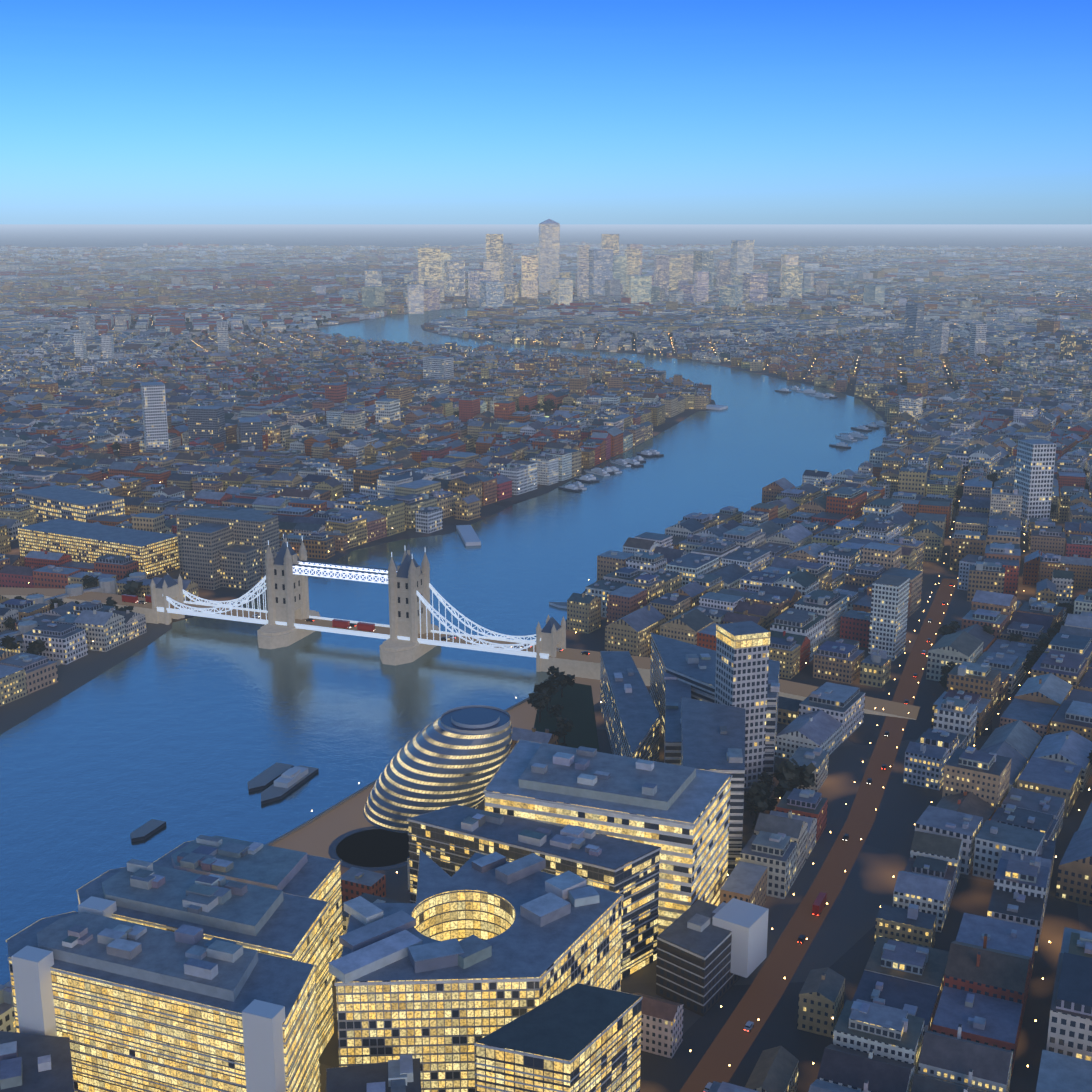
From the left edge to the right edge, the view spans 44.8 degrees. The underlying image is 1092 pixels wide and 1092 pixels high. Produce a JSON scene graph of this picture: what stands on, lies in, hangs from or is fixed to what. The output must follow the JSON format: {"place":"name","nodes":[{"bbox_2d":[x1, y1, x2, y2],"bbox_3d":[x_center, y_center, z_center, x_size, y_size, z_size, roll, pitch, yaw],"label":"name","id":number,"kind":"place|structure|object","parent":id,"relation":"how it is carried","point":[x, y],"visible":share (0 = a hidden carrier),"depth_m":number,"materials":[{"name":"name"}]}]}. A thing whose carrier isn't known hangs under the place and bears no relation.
{"place":"outdoors","nodes":[
{"label":"outdoors","id":0,"kind":"place"},
{"bbox_2d":[0,304,886,984],"bbox_3d":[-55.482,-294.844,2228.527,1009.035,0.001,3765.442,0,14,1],"label":"river water","id":1,"kind":"structure","parent":0,"point":[186,730],"depth_m":732.22,"materials":[{"name":"blue liquid"}]},
{"bbox_2d":[130,386,889,841],"bbox_3d":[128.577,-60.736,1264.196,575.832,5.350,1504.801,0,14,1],"label":"boats","id":2,"kind":"object","parent":1,"relation":"on","point":[282,780],"visible":0.94,"depth_m":868.21,"materials":[{"name":"grey"}]},
{"bbox_2d":[0,224,1091,1091],"bbox_3d":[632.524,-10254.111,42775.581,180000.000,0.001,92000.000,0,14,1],"label":"terrain","id":3,"kind":"structure","parent":0,"point":[842,942],"depth_m":643.62,"materials":[{"name":"grey"}]},
{"bbox_2d":[0,532,919,719],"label":"bridge","id":4,"kind":"structure","parent":3,"relation":"on","point":[410,633],"depth_m":774.62,"materials":[{"name":"metal"}]},
{"bbox_2d":[0,416,957,1091],"bbox_3d":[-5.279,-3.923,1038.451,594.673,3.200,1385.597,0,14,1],"label":"ground features","id":5,"kind":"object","parent":3,"relation":"on","point":[346,832],"visible":0.67,"depth_m":554.00,"materials":[{"name":"brown"}]},
{"bbox_2d":[363,705,511,832],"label":"city hall","id":6,"kind":"structure","parent":5,"relation":"on","point":[455,756],"depth_m":539.13,"materials":[{"name":"grey glass"}]},
{"bbox_2d":[122,583,952,1091],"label":"traffic","id":7,"kind":"object","parent":5,"relation":"on","point":[818,901],"visible":0.83,"depth_m":752.47,"materials":[{"name":"red paint"}]},
{"bbox_2d":[0,303,1055,1091],"bbox_3d":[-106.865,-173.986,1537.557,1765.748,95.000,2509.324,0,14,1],"label":"buildings","id":8,"kind":"structure","parent":3,"relation":"on","point":[558,893],"depth_m":404.00,"materials":[{"name":"white paint"}]},
{"bbox_2d":[0,241,1091,1091],"bbox_3d":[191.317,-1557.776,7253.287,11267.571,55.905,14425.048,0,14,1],"label":"city buildings","id":9,"kind":"structure","parent":3,"relation":"on","point":[822,571],"depth_m":1168.56,"materials":[{"name":"grey concrete"}]},
{"bbox_2d":[0,235,1091,828],"bbox_3d":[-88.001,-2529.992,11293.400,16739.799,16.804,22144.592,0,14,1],"label":"trees","id":10,"kind":"object","parent":3,"relation":"on","point":[788,775],"visible":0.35,"depth_m":748.09,"materials":[{"name":"green plant"}]},
{"bbox_2d":[339,219,884,313],"bbox_3d":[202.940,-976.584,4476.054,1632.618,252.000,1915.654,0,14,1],"label":"skyscraper cluster","id":11,"kind":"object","parent":3,"relation":"on","point":[606,269],"depth_m":4222.23,"materials":[{"name":"grey metal"}]},
{"bbox_2d":[0,0,1091,223],"label":"sky","id":12,"kind":"structure","parent":0,"point":[112,111],"materials":[{"name":"blue"}]},
{"bbox_2d":[24,285,1089,1066],"bbox_3d":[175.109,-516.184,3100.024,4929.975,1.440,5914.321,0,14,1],"label":"street lamps","id":13,"kind":"object","parent":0,"point":[860,723],"visible":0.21,"depth_m":666.46,"materials":[{"name":"beige"}]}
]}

